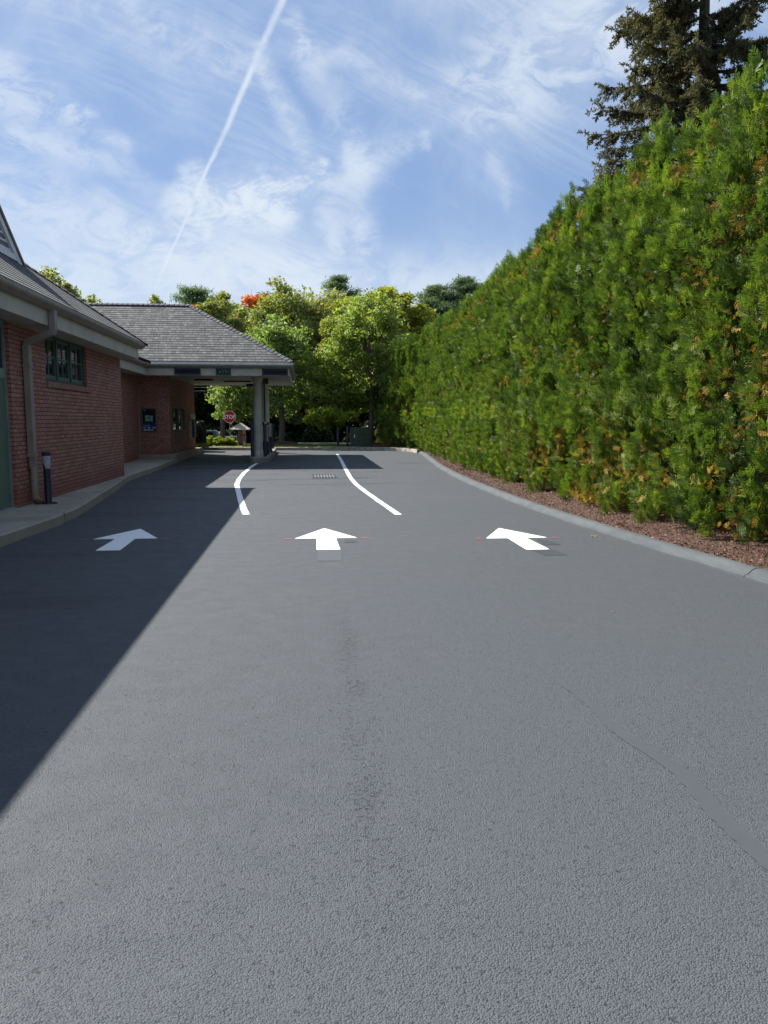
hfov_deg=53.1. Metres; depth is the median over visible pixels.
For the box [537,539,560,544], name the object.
faded marking
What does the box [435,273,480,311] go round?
pine tree
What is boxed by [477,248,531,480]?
arborvitae
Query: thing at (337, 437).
bollard
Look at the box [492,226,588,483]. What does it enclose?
arborvitae
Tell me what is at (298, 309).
tall tree
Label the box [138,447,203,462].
curb
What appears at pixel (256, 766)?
driveway
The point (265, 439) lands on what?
bollard
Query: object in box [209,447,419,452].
kerb
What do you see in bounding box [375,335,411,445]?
arborvitae
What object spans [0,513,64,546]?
pavement
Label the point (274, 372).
canopy sign
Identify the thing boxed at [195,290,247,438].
tall tree
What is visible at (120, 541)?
lane arrow
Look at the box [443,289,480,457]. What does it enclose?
arborvitae
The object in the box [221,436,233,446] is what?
golden shrub
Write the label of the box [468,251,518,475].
arborvitae
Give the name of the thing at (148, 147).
sky
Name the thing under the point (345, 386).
maple tree
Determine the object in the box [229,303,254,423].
tall tree
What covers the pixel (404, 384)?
arborvitae
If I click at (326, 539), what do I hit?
lane arrow
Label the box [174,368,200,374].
canopy sign
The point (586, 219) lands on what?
arborvitae
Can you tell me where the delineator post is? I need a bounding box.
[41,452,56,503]
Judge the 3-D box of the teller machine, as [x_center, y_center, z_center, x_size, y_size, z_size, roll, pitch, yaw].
[-4.826,-2.982,31.088,0.370,1.270,0.900,-1,7,-6]
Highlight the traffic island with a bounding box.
[249,448,275,462]
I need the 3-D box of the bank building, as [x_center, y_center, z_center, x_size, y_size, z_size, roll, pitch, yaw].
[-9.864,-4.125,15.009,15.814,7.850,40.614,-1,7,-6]
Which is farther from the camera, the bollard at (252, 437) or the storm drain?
the bollard at (252, 437)
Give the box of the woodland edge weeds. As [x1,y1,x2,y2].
[275,420,376,442]
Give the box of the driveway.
[0,450,767,1023]
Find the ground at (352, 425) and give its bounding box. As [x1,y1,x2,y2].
[204,423,752,485]
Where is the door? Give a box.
[0,378,10,508]
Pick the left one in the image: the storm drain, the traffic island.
the traffic island
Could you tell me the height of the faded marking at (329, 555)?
0.001 m
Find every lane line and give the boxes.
[234,463,257,513]
[336,454,400,514]
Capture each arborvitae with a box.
[368,356,395,442]
[373,355,402,444]
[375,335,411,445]
[383,337,418,446]
[394,331,423,448]
[403,320,430,448]
[410,320,433,451]
[415,315,439,452]
[421,312,444,451]
[422,309,454,454]
[425,307,456,456]
[429,312,458,453]
[437,295,466,460]
[438,291,472,463]
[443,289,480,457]
[446,283,497,467]
[449,275,504,470]
[459,262,512,471]
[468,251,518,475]
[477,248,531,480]
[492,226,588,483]
[497,212,598,488]
[513,181,633,492]
[535,164,661,500]
[556,147,710,507]
[580,104,752,516]
[608,90,767,529]
[646,45,767,540]
[700,94,767,545]
[757,478,767,506]
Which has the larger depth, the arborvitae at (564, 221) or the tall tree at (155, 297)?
the tall tree at (155, 297)
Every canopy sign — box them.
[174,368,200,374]
[216,368,230,374]
[262,369,287,375]
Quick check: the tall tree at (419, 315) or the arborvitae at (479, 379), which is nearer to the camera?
the arborvitae at (479, 379)
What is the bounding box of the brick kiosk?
[229,423,249,445]
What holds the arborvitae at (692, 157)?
on the mulch bed at (731, 545)
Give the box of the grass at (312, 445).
[217,443,385,446]
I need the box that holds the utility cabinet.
[350,427,369,446]
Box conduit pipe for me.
[263,384,265,423]
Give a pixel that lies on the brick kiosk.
(241, 428)
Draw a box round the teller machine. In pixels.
[262,422,269,453]
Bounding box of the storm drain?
[312,474,336,477]
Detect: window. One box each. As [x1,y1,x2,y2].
[44,337,89,391]
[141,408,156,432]
[172,408,184,430]
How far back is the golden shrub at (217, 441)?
38.93 m
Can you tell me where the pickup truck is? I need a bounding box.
[206,430,237,443]
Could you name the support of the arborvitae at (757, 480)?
on the mulch bed at (731, 545)
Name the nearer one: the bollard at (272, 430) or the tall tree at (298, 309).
the bollard at (272, 430)
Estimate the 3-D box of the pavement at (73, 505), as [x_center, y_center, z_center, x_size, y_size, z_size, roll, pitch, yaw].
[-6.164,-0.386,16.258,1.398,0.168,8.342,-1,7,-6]
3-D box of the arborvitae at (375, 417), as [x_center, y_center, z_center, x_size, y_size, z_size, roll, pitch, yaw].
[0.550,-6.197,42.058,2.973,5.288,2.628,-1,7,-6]
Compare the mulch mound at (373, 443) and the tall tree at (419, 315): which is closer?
the mulch mound at (373, 443)
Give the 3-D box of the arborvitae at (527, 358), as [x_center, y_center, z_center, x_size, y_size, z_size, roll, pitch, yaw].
[3.883,-3.413,16.743,2.920,6.137,2.823,-1,7,-6]
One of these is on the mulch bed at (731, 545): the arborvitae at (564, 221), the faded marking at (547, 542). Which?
the arborvitae at (564, 221)
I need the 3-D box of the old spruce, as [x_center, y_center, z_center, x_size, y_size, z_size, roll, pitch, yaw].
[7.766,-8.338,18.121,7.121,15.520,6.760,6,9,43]
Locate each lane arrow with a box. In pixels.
[79,529,169,550]
[285,528,369,549]
[474,528,559,549]
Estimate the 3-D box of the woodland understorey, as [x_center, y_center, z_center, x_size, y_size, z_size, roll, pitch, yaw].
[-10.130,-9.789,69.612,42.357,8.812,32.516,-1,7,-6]
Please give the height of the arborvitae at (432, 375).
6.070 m
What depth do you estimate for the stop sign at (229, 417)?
39.41 m
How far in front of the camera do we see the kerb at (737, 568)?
10.56 m
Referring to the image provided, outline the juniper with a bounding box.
[195,442,208,447]
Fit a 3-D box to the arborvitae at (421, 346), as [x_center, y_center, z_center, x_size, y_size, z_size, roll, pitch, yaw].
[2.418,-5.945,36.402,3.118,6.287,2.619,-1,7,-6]
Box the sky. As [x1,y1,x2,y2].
[0,0,767,420]
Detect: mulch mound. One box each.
[274,441,299,445]
[370,442,382,444]
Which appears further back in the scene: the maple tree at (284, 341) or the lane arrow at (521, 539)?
the maple tree at (284, 341)
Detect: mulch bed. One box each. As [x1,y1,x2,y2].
[370,445,418,448]
[424,451,767,569]
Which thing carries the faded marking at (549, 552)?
on the driveway
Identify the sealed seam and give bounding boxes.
[554,679,767,869]
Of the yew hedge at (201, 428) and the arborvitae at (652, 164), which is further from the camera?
the yew hedge at (201, 428)
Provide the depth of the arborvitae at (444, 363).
27.62 m
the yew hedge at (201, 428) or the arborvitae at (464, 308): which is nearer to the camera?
the arborvitae at (464, 308)
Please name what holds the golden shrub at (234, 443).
on the ground at (352, 425)
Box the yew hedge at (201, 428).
[195,420,206,445]
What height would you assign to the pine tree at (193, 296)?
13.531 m
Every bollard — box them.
[250,424,254,456]
[263,424,266,456]
[270,424,273,447]
[337,428,338,446]
[346,426,348,446]
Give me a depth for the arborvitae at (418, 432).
34.86 m
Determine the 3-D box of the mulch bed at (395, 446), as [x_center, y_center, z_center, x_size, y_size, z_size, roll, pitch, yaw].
[0.734,-3.340,39.029,3.327,0.020,6.261,2,7,15]
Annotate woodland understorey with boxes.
[194,360,377,443]
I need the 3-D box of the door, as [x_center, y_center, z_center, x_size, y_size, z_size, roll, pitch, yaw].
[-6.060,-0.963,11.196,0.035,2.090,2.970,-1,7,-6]
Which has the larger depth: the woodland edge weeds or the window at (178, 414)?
the woodland edge weeds
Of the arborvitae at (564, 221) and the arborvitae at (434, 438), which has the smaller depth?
the arborvitae at (564, 221)
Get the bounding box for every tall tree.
[38,265,101,302]
[147,294,165,303]
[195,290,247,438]
[227,275,360,427]
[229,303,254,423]
[232,294,267,317]
[317,284,412,438]
[395,291,437,335]
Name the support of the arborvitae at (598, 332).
on the mulch bed at (731, 545)
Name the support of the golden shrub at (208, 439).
on the ground at (352, 425)
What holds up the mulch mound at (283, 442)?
on the ground at (352, 425)
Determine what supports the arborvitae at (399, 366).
on the mulch bed at (395, 446)
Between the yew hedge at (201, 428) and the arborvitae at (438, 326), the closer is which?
the arborvitae at (438, 326)
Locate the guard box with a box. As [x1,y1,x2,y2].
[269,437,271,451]
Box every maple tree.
[204,313,323,440]
[299,287,408,441]
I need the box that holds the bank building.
[0,205,296,512]
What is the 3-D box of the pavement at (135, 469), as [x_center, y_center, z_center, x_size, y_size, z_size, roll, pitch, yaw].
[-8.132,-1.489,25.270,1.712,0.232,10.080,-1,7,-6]
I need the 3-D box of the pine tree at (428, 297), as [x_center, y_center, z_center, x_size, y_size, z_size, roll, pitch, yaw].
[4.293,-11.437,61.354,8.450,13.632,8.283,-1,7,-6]
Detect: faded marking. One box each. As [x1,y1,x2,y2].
[317,550,341,560]
[344,540,356,542]
[533,550,565,554]
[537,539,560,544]
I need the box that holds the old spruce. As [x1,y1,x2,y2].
[573,0,767,475]
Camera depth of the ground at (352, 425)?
37.80 m
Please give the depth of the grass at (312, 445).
39.27 m
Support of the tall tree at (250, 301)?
on the ground at (352, 425)
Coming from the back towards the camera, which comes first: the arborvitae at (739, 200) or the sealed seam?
the arborvitae at (739, 200)
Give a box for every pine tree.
[168,283,217,305]
[252,290,270,297]
[320,274,364,303]
[408,283,457,327]
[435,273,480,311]
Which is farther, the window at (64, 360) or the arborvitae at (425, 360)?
the arborvitae at (425, 360)
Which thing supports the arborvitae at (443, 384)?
on the mulch bed at (731, 545)
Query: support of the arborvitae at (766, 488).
on the mulch bed at (731, 545)
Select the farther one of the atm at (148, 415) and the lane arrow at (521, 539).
the atm at (148, 415)
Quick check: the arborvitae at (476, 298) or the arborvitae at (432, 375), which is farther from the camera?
the arborvitae at (432, 375)
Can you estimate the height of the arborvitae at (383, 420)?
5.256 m
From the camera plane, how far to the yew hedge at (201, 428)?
36.44 m
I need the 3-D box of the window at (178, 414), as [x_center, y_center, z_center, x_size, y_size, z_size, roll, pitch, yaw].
[-8.141,-3.649,30.367,0.105,0.880,2.900,-1,7,-6]
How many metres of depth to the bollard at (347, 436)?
38.39 m
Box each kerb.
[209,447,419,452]
[419,451,759,576]
[744,568,767,584]
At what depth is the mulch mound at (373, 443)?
40.44 m
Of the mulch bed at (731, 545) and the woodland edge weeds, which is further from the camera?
the woodland edge weeds
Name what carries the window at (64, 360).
in the bank building
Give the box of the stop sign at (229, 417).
[223,411,235,436]
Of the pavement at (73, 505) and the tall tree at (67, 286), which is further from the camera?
the tall tree at (67, 286)
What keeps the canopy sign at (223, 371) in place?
attached to the bank building
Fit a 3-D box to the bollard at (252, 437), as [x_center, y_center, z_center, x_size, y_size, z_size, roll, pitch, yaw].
[-4.995,-2.711,29.149,0.155,1.245,0.153,-1,7,-6]
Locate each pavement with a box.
[0,476,127,521]
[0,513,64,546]
[124,459,174,480]
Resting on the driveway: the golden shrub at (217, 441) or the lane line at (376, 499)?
the lane line at (376, 499)
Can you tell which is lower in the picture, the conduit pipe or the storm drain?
the storm drain
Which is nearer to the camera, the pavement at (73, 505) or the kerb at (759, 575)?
the kerb at (759, 575)
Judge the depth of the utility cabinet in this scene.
38.30 m
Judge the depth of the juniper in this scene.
36.33 m
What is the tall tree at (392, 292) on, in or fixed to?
on the ground at (352, 425)
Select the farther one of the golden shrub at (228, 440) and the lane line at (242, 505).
the golden shrub at (228, 440)
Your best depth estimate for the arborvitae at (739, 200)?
9.45 m
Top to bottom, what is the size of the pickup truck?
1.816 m
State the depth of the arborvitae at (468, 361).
22.56 m
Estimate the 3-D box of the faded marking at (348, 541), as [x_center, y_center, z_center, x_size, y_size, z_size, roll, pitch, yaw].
[-0.443,0.391,10.245,0.160,0.001,0.200,-1,7,-6]
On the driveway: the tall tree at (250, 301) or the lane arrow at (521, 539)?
the lane arrow at (521, 539)
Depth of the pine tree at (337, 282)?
72.42 m
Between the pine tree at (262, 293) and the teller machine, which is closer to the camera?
the teller machine
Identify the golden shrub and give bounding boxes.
[204,435,214,446]
[210,435,224,446]
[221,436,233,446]
[229,439,238,445]

